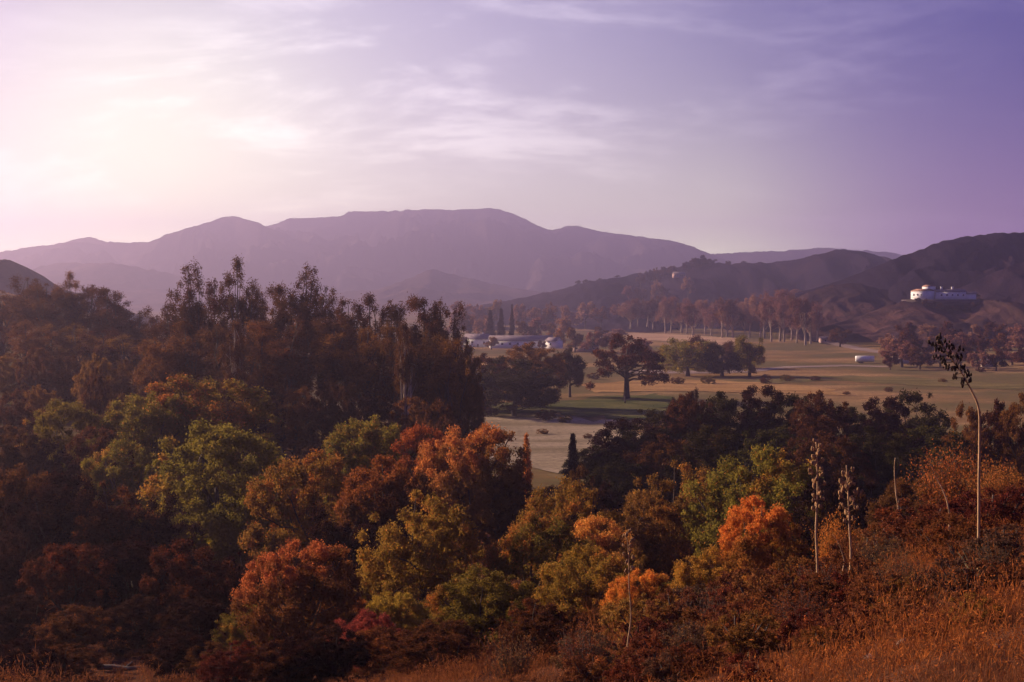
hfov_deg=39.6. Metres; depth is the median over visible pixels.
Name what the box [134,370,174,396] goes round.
tree
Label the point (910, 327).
tree
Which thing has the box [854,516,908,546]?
scrub bush
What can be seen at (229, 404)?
tree
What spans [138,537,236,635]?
shrub
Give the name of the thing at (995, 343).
tree
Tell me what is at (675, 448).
oak tree
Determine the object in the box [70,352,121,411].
tree
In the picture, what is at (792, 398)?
oak tree
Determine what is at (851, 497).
flower stalk
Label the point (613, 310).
tree
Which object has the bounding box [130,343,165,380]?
tree
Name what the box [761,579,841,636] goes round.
brush shrub
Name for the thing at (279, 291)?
eucalyptus tree
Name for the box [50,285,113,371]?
tree
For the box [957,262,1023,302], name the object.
hills
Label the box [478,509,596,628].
shrub
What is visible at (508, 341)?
farm building
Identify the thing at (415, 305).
eucalyptus tree
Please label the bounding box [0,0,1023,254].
sky
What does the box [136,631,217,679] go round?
shrub
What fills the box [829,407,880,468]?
oak tree
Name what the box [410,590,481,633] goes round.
shrub
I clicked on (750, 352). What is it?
oak tree
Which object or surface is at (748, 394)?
oak tree
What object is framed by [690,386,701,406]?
tree
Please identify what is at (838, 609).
scrub bush
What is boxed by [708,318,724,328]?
tree
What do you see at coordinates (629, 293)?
tree
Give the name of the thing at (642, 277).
tree
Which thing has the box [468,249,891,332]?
hills
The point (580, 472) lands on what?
oak tree
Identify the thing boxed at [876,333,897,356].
tree
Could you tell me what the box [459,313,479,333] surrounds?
tree
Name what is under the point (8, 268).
hills
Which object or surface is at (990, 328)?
tree
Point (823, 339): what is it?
barn
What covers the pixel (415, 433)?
tree
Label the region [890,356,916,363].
house
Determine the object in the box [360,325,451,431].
eucalyptus tree
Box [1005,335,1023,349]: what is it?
tree
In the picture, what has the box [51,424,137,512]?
tree
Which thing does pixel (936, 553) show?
scrub bush
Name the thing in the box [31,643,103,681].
shrub
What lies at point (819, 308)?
gum tree
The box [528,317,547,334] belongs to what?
tree
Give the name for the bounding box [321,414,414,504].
tree
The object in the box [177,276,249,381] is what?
eucalyptus tree
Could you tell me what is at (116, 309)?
tree
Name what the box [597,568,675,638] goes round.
shrub
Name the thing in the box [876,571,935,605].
scrub bush
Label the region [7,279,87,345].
tree
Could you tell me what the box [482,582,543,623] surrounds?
shrub
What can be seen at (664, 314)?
gum tree
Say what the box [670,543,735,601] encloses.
shrub
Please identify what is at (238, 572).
shrub
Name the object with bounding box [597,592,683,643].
scrub bush
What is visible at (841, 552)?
flower stalk
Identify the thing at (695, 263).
tree
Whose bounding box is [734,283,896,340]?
hills
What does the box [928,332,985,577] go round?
flower stalk
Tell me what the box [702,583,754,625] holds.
scrub bush
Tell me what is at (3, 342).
tree
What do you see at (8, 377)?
tree
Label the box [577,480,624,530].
oak tree
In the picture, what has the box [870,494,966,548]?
scrub bush
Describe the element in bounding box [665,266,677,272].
tree
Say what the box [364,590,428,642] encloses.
shrub
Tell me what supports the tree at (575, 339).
on the ground at (792, 352)
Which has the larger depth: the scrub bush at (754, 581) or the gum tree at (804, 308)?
the gum tree at (804, 308)
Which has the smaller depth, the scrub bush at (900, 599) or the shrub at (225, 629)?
the scrub bush at (900, 599)
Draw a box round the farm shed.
[545,337,563,348]
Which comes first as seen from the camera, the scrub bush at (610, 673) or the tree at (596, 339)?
the scrub bush at (610, 673)
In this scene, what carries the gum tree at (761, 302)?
on the ground at (792, 352)
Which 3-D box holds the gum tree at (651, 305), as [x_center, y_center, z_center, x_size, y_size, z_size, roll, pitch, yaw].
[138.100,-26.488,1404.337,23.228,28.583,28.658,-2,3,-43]
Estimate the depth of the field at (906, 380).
588.41 m
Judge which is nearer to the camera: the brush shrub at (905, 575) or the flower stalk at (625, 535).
the brush shrub at (905, 575)
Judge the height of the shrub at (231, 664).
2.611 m
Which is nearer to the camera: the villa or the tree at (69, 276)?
the tree at (69, 276)
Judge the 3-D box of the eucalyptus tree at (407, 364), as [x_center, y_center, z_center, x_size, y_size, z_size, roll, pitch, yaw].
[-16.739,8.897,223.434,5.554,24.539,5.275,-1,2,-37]
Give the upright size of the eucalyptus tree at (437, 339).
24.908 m
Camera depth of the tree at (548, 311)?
1428.43 m
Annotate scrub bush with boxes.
[550,630,619,670]
[558,653,608,681]
[589,642,656,681]
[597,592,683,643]
[602,658,656,681]
[611,615,678,660]
[618,631,670,676]
[627,605,712,647]
[639,651,700,681]
[645,586,710,628]
[663,622,727,660]
[666,641,730,678]
[672,583,728,614]
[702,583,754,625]
[703,608,781,660]
[705,566,790,612]
[714,599,767,635]
[720,649,788,681]
[724,568,797,620]
[750,570,843,619]
[760,555,829,583]
[765,574,813,609]
[776,607,825,649]
[791,571,858,609]
[791,625,850,660]
[792,598,886,649]
[809,555,857,582]
[827,528,907,574]
[830,557,884,593]
[831,621,891,650]
[844,569,912,607]
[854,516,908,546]
[860,533,897,555]
[866,596,898,627]
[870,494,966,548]
[872,590,939,629]
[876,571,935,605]
[877,547,925,582]
[895,605,948,647]
[899,510,981,560]
[903,505,952,532]
[912,508,994,565]
[920,556,1015,607]
[922,539,968,579]
[939,485,1023,533]
[942,592,1005,630]
[957,497,1002,512]
[957,558,1023,600]
[961,522,1023,571]
[975,469,1023,486]
[980,582,1021,604]
[985,483,1023,515]
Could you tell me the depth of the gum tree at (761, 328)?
1169.85 m
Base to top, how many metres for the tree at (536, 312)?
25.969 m
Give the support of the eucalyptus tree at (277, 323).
on the ground at (792, 352)
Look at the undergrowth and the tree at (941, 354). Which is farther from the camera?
the tree at (941, 354)
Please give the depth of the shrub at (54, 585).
96.29 m
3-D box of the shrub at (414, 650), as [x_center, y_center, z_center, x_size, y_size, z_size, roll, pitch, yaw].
[-3.214,12.990,58.498,4.408,2.222,4.103,0,2,15]
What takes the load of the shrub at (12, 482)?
on the ground at (792, 352)
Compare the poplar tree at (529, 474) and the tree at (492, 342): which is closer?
the poplar tree at (529, 474)
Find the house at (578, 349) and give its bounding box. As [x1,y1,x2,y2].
[572,342,599,351]
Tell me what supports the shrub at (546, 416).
on the field at (549, 451)
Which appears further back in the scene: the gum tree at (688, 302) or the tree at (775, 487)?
the gum tree at (688, 302)
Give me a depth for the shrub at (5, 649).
73.28 m
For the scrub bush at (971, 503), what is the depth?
65.66 m
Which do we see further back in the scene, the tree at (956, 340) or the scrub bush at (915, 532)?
the tree at (956, 340)
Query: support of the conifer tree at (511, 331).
on the ground at (792, 352)
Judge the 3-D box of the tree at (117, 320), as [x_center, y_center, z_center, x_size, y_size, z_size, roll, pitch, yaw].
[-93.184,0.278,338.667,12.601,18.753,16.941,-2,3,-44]
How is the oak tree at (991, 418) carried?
on the ground at (792, 352)
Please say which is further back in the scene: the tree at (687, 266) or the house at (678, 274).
the tree at (687, 266)
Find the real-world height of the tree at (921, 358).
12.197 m
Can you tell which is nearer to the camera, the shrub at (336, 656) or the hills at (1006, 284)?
the shrub at (336, 656)
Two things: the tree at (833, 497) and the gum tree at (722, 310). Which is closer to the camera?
the tree at (833, 497)
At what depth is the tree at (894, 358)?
677.96 m
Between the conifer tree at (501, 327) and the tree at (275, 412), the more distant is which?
the conifer tree at (501, 327)
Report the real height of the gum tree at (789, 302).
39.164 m
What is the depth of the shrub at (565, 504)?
111.53 m
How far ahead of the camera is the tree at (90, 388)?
210.36 m
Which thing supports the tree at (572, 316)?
on the ground at (792, 352)
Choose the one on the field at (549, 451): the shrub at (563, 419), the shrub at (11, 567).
the shrub at (563, 419)
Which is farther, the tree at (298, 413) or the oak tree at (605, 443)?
the oak tree at (605, 443)
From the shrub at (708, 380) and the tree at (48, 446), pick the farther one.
the shrub at (708, 380)
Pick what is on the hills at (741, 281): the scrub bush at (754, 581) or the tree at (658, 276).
the tree at (658, 276)
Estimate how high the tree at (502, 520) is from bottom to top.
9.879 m
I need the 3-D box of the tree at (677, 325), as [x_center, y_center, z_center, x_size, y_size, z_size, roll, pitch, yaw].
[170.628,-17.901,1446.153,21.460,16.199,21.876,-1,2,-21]
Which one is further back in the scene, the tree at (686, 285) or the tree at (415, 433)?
the tree at (686, 285)
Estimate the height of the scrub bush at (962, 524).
2.736 m
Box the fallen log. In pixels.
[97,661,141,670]
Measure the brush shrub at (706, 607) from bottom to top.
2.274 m
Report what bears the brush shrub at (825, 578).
on the ground at (792, 352)
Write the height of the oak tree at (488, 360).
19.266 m
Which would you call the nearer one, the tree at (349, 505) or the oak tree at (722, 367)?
the tree at (349, 505)
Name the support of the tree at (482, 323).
on the ground at (792, 352)
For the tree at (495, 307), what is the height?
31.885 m
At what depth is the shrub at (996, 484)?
70.03 m
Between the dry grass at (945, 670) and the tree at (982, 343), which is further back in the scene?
the tree at (982, 343)
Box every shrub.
[0,462,61,565]
[0,469,121,604]
[0,530,58,613]
[0,591,57,644]
[0,637,58,681]
[13,542,120,625]
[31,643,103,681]
[34,602,113,658]
[50,481,159,608]
[78,535,177,630]
[97,593,172,656]
[125,488,212,608]
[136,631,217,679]
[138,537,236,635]
[154,595,232,653]
[174,641,237,680]
[195,640,267,681]
[209,604,283,653]
[212,551,266,615]
[216,613,252,647]
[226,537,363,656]
[239,639,318,681]
[255,628,343,681]
[288,502,378,610]
[295,623,372,681]
[313,596,369,636]
[326,607,402,672]
[352,625,411,674]
[354,489,486,622]
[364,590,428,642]
[378,632,481,678]
[402,617,478,667]
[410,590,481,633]
[426,562,535,656]
[475,616,511,654]
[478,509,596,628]
[479,625,545,681]
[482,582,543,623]
[484,407,499,415]
[497,597,571,665]
[505,474,625,584]
[523,623,578,655]
[531,542,634,628]
[535,409,556,420]
[536,429,548,433]
[550,618,612,675]
[556,512,647,587]
[557,415,572,421]
[570,606,627,642]
[583,433,592,437]
[585,575,628,628]
[586,373,600,378]
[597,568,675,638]
[600,492,695,587]
[650,617,728,662]
[670,377,685,383]
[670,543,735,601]
[678,587,750,625]
[699,376,715,383]
[715,494,811,587]
[760,376,771,382]
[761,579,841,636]
[779,374,791,380]
[788,557,848,588]
[805,508,862,580]
[810,376,821,380]
[854,530,909,569]
[861,548,942,604]
[864,476,936,533]
[883,387,892,391]
[900,431,1012,515]
[944,492,1018,536]
[955,526,1023,575]
[961,458,1023,506]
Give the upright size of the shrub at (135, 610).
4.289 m
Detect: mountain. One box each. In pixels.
[0,216,510,292]
[211,208,733,292]
[712,248,901,262]
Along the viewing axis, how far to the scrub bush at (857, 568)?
52.49 m
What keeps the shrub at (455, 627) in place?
on the ground at (792, 352)
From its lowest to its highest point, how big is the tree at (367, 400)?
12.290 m
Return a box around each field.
[460,413,640,472]
[484,402,574,413]
[560,393,678,420]
[581,379,844,394]
[629,333,746,345]
[755,375,1023,389]
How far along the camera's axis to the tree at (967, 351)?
686.18 m
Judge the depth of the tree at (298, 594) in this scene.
79.03 m
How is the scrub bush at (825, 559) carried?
on the ground at (792, 352)
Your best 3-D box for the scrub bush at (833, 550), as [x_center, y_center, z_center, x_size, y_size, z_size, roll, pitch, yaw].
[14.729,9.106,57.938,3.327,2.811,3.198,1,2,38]
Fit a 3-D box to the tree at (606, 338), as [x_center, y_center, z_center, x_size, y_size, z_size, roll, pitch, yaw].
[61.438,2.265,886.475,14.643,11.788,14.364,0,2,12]
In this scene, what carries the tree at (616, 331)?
on the ground at (792, 352)
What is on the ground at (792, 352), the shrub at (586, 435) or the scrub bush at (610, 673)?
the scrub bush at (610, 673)
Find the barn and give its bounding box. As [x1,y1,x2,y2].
[818,336,835,342]
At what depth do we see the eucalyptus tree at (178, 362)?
234.66 m
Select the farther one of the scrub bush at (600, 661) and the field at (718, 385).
the field at (718, 385)
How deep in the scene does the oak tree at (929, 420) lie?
262.36 m
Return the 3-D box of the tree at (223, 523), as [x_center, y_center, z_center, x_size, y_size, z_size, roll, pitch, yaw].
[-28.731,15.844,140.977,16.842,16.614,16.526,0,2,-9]
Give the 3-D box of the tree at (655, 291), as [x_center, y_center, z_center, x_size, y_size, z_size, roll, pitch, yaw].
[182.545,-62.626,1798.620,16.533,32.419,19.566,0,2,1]
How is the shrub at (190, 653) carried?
on the ground at (792, 352)
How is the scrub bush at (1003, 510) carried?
on the ground at (792, 352)
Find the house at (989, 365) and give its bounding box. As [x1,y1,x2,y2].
[979,359,993,366]
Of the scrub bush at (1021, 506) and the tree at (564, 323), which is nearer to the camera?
the scrub bush at (1021, 506)
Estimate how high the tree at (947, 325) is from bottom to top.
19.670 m
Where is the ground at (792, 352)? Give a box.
[0,292,1023,681]
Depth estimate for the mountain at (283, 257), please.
5340.59 m
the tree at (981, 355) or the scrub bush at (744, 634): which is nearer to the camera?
the scrub bush at (744, 634)
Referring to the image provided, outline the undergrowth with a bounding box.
[0,488,1023,681]
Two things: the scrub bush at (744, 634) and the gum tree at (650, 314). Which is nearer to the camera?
the scrub bush at (744, 634)
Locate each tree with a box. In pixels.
[0,290,39,348]
[0,326,24,374]
[0,353,29,403]
[0,389,36,450]
[0,424,47,497]
[1,275,56,356]
[3,434,72,513]
[5,319,61,375]
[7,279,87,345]
[13,347,60,404]
[14,397,117,497]
[19,384,65,439]
[30,325,77,373]
[40,354,86,417]
[45,322,105,373]
[49,271,93,369]
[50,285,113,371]
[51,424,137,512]
[58,326,122,385]
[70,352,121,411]
[75,438,162,512]
[79,367,110,441]
[83,285,133,358]
[88,391,217,501]
[94,334,164,388]
[95,393,127,462]
[96,303,142,355]
[107,308,165,370]
[108,359,139,410]
[120,371,283,490]
[121,315,176,347]
[129,319,217,394]
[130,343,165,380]
[131,332,184,396]
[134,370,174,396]
[136,418,295,568]
[141,302,216,381]
[154,256,217,381]
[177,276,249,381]
[190,324,259,407]
[200,378,247,458]
[205,253,272,379]
[216,319,247,383]
[226,383,286,458]
[237,446,373,580]
[239,291,298,385]
[240,487,310,549]
[241,318,291,412]
[244,315,325,446]
[258,282,304,426]
[265,386,327,462]
[271,262,330,423]
[301,280,348,407]
[305,293,373,411]
[306,316,372,425]
[306,382,356,454]
[312,324,420,415]
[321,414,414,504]
[332,292,397,407]
[332,452,441,598]
[341,391,390,455]
[357,299,425,437]
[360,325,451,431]
[376,330,462,419]
[380,397,434,475]
[382,422,465,536]
[390,320,421,429]
[404,421,529,549]
[405,291,451,404]
[416,298,465,412]
[418,396,464,472]
[419,336,471,429]
[433,303,474,404]
[444,317,460,337]
[445,342,486,457]
[450,301,473,319]
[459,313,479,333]
[459,336,467,349]
[467,352,506,409]
[468,355,563,415]
[470,303,485,319]
[472,315,493,333]
[472,478,539,551]
[483,299,502,325]
[483,337,499,349]
[484,309,495,334]
[495,341,569,406]
[496,308,505,334]
[508,304,514,334]
[509,303,527,326]
[515,321,538,334]
[522,432,533,515]
[526,307,547,325]
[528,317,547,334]
[537,340,546,347]
[540,484,577,525]
[542,302,558,323]
[546,323,558,334]
[553,329,565,343]
[553,346,587,396]
[554,314,571,337]
[558,445,627,489]
[559,305,579,325]
[559,463,598,516]
[563,433,581,487]
[566,327,583,352]
[575,301,597,328]
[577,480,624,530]
[580,331,605,353]
[580,452,666,522]
[584,416,664,486]
[585,331,669,398]
[592,306,611,325]
[594,327,609,337]
[600,335,620,349]
[603,329,627,336]
[610,304,626,316]
[615,405,705,472]
[615,433,711,515]
[616,301,642,328]
[620,460,734,596]
[621,285,634,298]
[626,298,644,325]
[635,272,645,286]
[640,295,664,328]
[640,301,660,327]
[641,338,653,350]
[644,270,653,286]
[649,346,678,365]
[650,279,662,297]
[651,267,664,280]
[654,300,679,332]
[654,316,669,325]
[656,295,681,332]
[656,337,718,375]
[657,285,670,295]
[657,391,727,474]
[659,423,764,527]
[660,266,670,276]
[662,303,696,332]
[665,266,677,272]
[667,395,684,419]
[668,319,685,329]
[676,304,704,335]
[677,297,695,333]
[678,442,836,581]
[681,277,695,297]
[682,261,691,271]
[687,334,719,362]
[689,257,700,269]
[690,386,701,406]
[690,390,759,473]
[694,255,708,267]
[694,299,712,333]
[698,259,709,265]
[698,340,744,375]
[701,302,718,335]
[708,259,716,265]
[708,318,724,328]
[709,304,742,336]
[712,298,745,337]
[713,297,736,337]
[715,424,825,513]
[718,384,800,481]
[720,340,742,363]
[733,332,766,375]
[734,303,746,336]
[737,295,757,337]
[740,391,821,450]
[749,292,771,338]
[749,303,771,337]
[758,299,788,341]
[763,287,792,340]
[767,295,792,341]
[772,430,882,523]
[782,292,797,339]
[782,390,864,467]
[786,302,801,342]
[788,297,815,344]
[789,289,799,293]
[793,470,893,564]
[798,308,818,343]
[807,302,831,340]
[825,425,930,521]
[826,327,851,346]
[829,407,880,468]
[840,396,929,478]
[874,387,951,466]
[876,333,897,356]
[879,423,980,501]
[880,340,920,366]
[882,352,899,369]
[895,322,918,345]
[897,330,923,352]
[907,346,933,369]
[917,323,938,336]
[921,335,945,357]
[928,350,954,366]
[936,321,962,342]
[940,400,994,476]
[944,332,968,355]
[950,345,972,365]
[962,335,990,353]
[965,350,989,368]
[966,324,983,340]
[974,397,1022,477]
[983,322,1007,339]
[985,333,1012,350]
[985,349,1008,370]
[987,391,1023,489]
[1003,351,1020,364]
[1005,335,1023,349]
[1007,323,1023,342]
[1012,349,1023,363]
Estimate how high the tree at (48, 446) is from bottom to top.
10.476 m
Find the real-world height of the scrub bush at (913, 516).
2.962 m
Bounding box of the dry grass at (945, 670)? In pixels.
[310,526,1023,681]
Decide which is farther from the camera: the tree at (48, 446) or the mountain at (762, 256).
the mountain at (762, 256)
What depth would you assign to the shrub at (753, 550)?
83.13 m
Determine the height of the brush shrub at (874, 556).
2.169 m
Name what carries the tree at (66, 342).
on the ground at (792, 352)
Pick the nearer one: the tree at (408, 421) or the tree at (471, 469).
the tree at (471, 469)
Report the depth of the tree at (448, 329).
1151.62 m
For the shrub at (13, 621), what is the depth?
89.61 m
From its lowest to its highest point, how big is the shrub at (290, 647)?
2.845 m
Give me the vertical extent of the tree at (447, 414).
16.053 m
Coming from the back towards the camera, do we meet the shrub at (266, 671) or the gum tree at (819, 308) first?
the gum tree at (819, 308)
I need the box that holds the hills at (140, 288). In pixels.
[31,262,545,311]
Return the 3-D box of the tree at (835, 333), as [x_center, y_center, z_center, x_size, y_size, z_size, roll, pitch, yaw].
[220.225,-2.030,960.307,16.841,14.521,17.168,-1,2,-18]
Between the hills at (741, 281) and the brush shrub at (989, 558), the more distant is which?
the hills at (741, 281)
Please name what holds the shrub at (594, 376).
on the ground at (792, 352)
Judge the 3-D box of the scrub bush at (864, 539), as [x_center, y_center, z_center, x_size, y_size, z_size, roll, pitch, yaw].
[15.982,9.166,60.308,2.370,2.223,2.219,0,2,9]
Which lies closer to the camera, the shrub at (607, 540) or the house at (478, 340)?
the shrub at (607, 540)
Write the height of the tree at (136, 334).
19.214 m
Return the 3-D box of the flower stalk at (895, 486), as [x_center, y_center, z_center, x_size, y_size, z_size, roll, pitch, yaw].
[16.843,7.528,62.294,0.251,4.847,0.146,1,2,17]
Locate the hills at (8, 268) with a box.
[0,259,247,333]
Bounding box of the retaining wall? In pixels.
[907,299,980,304]
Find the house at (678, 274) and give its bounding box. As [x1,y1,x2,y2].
[672,271,685,277]
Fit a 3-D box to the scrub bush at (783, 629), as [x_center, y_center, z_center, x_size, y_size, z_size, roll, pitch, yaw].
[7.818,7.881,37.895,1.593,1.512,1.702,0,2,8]
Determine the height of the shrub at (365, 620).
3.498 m
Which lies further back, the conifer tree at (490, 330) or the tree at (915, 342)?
the conifer tree at (490, 330)
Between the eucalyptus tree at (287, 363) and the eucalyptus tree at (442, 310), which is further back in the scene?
the eucalyptus tree at (442, 310)
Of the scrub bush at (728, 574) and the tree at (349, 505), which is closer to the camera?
the scrub bush at (728, 574)
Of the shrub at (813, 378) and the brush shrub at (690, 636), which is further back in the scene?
the shrub at (813, 378)
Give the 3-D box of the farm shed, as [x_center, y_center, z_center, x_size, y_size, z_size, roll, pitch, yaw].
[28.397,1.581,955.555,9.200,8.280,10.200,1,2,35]
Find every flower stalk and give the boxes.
[607,528,634,662]
[808,438,826,583]
[833,535,844,570]
[836,465,863,579]
[894,458,898,537]
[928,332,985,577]
[934,475,949,538]
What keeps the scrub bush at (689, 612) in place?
on the ground at (792, 352)
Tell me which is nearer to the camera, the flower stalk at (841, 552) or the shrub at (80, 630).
the flower stalk at (841, 552)
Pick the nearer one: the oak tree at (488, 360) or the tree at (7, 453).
the tree at (7, 453)
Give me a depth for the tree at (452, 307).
1450.71 m
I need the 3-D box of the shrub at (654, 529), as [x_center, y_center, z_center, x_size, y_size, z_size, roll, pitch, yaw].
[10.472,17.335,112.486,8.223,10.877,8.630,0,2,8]
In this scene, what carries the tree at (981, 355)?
on the ground at (792, 352)
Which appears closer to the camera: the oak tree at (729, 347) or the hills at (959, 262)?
the oak tree at (729, 347)
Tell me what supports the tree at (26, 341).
on the ground at (792, 352)
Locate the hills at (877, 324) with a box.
[782,298,1023,351]
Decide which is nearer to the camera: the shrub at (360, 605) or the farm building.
the shrub at (360, 605)
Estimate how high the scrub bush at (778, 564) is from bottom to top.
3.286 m
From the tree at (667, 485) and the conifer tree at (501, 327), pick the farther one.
the conifer tree at (501, 327)
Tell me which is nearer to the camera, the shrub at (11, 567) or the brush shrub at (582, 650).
the brush shrub at (582, 650)
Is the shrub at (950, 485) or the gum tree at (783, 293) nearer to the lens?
the shrub at (950, 485)
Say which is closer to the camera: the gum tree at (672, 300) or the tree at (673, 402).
the tree at (673, 402)
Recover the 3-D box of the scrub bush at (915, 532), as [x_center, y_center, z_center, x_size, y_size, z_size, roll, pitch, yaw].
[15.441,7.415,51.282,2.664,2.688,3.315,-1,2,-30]
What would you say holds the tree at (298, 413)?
on the ground at (792, 352)
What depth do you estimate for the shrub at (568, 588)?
81.74 m
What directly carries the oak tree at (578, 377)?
on the ground at (792, 352)
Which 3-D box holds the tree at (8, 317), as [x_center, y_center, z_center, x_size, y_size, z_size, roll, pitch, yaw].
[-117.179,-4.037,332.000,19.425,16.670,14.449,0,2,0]
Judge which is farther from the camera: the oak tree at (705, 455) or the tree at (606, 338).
the tree at (606, 338)
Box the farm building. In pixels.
[489,335,552,347]
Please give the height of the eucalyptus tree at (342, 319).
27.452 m
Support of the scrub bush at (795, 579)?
on the ground at (792, 352)
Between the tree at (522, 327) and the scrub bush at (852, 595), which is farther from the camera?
the tree at (522, 327)
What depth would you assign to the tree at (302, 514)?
152.53 m
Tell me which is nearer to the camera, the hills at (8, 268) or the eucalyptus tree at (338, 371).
the eucalyptus tree at (338, 371)
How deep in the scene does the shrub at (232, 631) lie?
82.05 m
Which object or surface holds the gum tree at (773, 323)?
on the ground at (792, 352)
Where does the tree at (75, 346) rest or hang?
on the ground at (792, 352)
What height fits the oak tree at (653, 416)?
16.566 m
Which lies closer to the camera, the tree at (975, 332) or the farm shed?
the tree at (975, 332)
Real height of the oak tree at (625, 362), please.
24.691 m
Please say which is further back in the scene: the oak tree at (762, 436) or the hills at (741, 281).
the hills at (741, 281)
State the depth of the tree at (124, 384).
252.54 m
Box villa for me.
[901,285,976,308]
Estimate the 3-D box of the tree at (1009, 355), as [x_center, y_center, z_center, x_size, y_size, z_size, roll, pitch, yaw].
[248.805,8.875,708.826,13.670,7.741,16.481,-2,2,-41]
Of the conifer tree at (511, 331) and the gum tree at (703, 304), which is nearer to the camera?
the conifer tree at (511, 331)
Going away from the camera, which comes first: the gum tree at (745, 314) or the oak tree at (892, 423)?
the oak tree at (892, 423)
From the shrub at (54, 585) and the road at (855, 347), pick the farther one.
the road at (855, 347)
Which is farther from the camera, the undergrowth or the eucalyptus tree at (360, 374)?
the eucalyptus tree at (360, 374)
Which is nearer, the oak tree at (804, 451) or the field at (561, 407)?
the oak tree at (804, 451)
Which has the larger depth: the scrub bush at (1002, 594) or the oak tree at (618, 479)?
the oak tree at (618, 479)
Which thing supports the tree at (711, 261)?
on the hills at (741, 281)
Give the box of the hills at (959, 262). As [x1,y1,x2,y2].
[741,232,1023,344]
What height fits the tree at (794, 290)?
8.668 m
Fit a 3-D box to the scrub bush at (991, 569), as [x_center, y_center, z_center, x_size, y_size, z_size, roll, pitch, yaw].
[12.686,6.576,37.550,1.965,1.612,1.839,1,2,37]
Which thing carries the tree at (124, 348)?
on the ground at (792, 352)
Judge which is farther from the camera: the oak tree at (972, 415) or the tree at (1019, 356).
the tree at (1019, 356)
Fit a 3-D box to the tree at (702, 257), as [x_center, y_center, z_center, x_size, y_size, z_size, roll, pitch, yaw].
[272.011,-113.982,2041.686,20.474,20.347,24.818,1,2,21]
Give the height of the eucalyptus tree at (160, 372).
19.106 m
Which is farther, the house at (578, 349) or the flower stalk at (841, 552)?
the house at (578, 349)
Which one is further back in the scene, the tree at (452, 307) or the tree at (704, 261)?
the tree at (704, 261)
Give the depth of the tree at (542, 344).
929.05 m
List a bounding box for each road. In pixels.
[629,365,887,373]
[829,342,877,352]
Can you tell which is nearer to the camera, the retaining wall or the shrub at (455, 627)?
the shrub at (455, 627)
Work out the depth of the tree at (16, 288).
336.78 m
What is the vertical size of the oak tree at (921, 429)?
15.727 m
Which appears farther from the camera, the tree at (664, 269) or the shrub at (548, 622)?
the tree at (664, 269)
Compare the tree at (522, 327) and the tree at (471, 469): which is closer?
the tree at (471, 469)
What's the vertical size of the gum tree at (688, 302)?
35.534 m
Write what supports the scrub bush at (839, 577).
on the ground at (792, 352)
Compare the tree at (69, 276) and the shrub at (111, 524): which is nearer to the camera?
the shrub at (111, 524)
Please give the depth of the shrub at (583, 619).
69.82 m
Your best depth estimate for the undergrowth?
30.05 m
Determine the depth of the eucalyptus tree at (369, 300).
260.32 m
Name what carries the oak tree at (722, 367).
on the ground at (792, 352)
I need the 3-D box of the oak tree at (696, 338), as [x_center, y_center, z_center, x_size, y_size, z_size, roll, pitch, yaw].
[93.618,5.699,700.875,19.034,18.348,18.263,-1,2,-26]
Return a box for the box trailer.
[855,356,873,362]
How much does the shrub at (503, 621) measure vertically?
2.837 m
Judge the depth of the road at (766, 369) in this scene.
691.75 m
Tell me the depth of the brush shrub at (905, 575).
41.66 m
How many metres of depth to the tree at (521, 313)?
1448.65 m
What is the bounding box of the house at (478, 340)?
[464,333,490,346]
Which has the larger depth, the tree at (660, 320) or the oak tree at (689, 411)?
the tree at (660, 320)
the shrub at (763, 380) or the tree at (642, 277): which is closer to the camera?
the shrub at (763, 380)
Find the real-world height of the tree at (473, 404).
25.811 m
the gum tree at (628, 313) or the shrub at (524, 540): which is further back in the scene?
the gum tree at (628, 313)
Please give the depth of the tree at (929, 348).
772.99 m
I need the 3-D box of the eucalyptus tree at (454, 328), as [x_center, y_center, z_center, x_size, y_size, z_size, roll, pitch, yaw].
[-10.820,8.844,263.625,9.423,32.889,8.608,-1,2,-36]
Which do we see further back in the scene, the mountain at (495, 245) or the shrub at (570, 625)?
the mountain at (495, 245)
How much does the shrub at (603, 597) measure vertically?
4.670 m
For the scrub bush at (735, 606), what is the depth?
42.97 m
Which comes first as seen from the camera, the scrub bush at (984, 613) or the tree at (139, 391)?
the scrub bush at (984, 613)
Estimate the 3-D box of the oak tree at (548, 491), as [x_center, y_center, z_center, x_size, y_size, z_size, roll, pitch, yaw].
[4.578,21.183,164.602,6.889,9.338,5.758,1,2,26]
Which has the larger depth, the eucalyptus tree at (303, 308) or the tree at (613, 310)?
the tree at (613, 310)
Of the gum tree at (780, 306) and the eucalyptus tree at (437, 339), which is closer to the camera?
the eucalyptus tree at (437, 339)
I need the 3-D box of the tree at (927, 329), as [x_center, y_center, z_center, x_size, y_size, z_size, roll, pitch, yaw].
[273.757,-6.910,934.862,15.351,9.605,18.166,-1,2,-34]
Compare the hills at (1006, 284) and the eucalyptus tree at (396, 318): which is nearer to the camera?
the eucalyptus tree at (396, 318)
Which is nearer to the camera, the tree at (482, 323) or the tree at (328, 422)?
the tree at (328, 422)
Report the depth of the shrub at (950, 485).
74.08 m
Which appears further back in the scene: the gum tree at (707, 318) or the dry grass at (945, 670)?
the gum tree at (707, 318)
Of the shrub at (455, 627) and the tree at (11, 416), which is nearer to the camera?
the shrub at (455, 627)
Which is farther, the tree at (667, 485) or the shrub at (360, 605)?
the tree at (667, 485)

